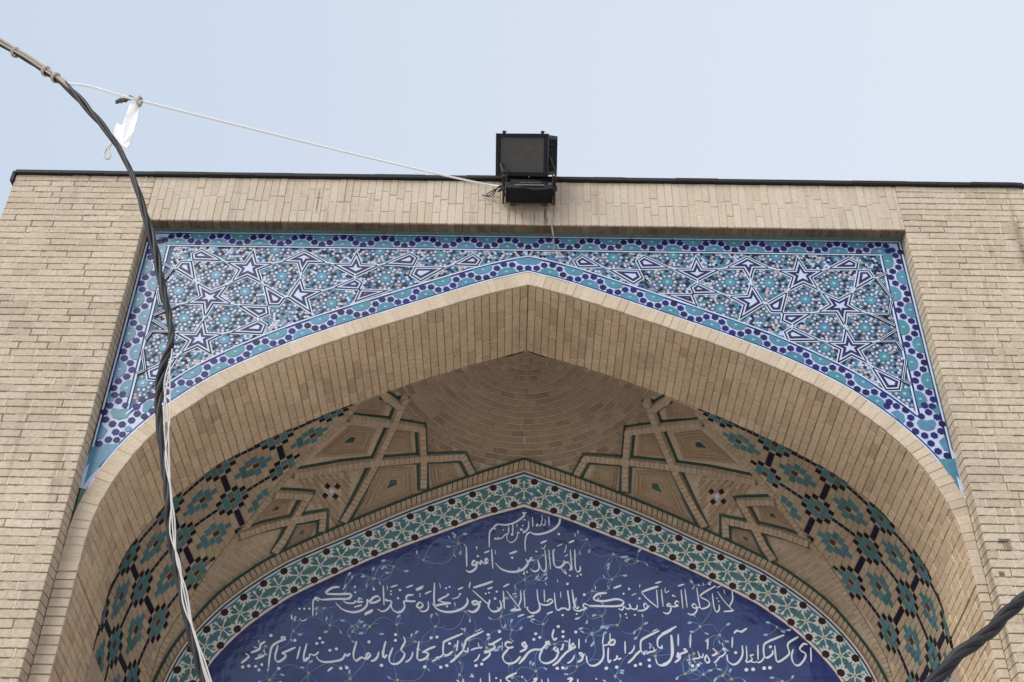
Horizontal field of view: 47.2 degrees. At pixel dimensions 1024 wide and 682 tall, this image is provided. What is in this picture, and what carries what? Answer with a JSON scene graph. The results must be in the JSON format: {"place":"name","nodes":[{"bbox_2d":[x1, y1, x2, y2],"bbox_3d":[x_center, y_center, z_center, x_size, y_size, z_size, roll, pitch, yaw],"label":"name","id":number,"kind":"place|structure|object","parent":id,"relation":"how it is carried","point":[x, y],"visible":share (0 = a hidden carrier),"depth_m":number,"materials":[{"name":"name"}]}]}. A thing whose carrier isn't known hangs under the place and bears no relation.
{"place":"outdoors","nodes":[
{"label":"outdoors","id":0,"kind":"place"},
{"bbox_2d":[0,38,209,681],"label":"overhead cable bundle","id":1,"kind":"object","parent":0,"point":[46,71],"visible":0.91,"depth_m":6.34,"materials":[{"name":"grey rubber"}]},
{"bbox_2d":[163,349,211,681],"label":"white wires","id":2,"kind":"object","parent":1,"relation":"hanging from","point":[178,562],"visible":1,"depth_m":5.53,"materials":[{"name":"white plastic"}]},
{"bbox_2d":[69,83,501,187],"bbox_3d":[-1.531,-1.478,9.013,3.749,1.637,0.189,29,-45,-32],"label":"string","id":3,"kind":"object","parent":1,"relation":"attached to","point":[183,111],"visible":0.98,"depth_m":8.81,"materials":[{"name":"white fabric"}]},
{"bbox_2d":[103,95,142,159],"bbox_3d":[-2.556,-1.418,7.721,0.163,0.621,0.079,1,-37,0],"label":"torn plastic strip","id":4,"kind":"object","parent":3,"relation":"attached to","point":[123,134],"visible":0.92,"depth_m":7.72,"materials":[{"name":"white plastic"}]},
{"bbox_2d":[115,95,134,103],"bbox_3d":[-2.585,-1.617,7.872,0.142,0.079,0.043,1,-37,0],"label":"tape scrap","id":5,"kind":"object","parent":3,"relation":"attached to","point":[120,100],"visible":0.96,"depth_m":7.86,"materials":[{"name":"grey plastic"}]},
{"bbox_2d":[0,0,1023,217],"label":"sky","id":6,"kind":"structure","parent":0,"point":[846,90],"materials":[{"name":"blue"}]},
{"bbox_2d":[923,591,1023,681],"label":"thick black cable","id":7,"kind":"object","parent":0,"point":[979,639],"visible":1,"depth_m":4.19,"materials":[{"name":"black rubber"}]},
{"label":"ground","id":8,"kind":"structure","parent":0,"visible":0},
{"bbox_2d":[0,169,1023,681],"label":"brick portal","id":9,"kind":"object","parent":8,"relation":"on","point":[878,539],"visible":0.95,"depth_m":10.19,"materials":[{"name":"beige brick"}]},
{"bbox_2d":[482,131,557,205],"bbox_3d":[0.069,-1.587,10.434,0.675,0.770,0.572,1,-37,0],"label":"floodlight","id":10,"kind":"object","parent":9,"relation":"attached to","point":[520,154],"visible":1,"depth_m":10.35,"materials":[{"name":"black paint"}]},
{"bbox_2d":[551,201,555,250],"bbox_3d":[0.364,-1.019,10.364,0.044,0.455,0.166,1,-37,0],"label":"hanging cord","id":11,"kind":"object","parent":10,"relation":"hanging from","point":[551,224],"visible":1,"depth_m":10.30,"materials":[{"name":"grey plastic"}]},
{"bbox_2d":[164,470,876,681],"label":"inscription panel","id":12,"kind":"object","parent":9,"relation":"attached to","point":[523,576],"visible":0.99,"depth_m":10.46,"materials":[{"name":"tile"}]},
{"bbox_2d":[74,232,966,512],"bbox_3d":[0.126,0.220,9.524,6.925,2.911,0.014,1,-37,0],"label":"spandrel tile panel","id":13,"kind":"object","parent":9,"relation":"attached to","point":[846,314],"visible":0.99,"depth_m":9.99,"materials":[{"name":"teal tile"}]}
]}

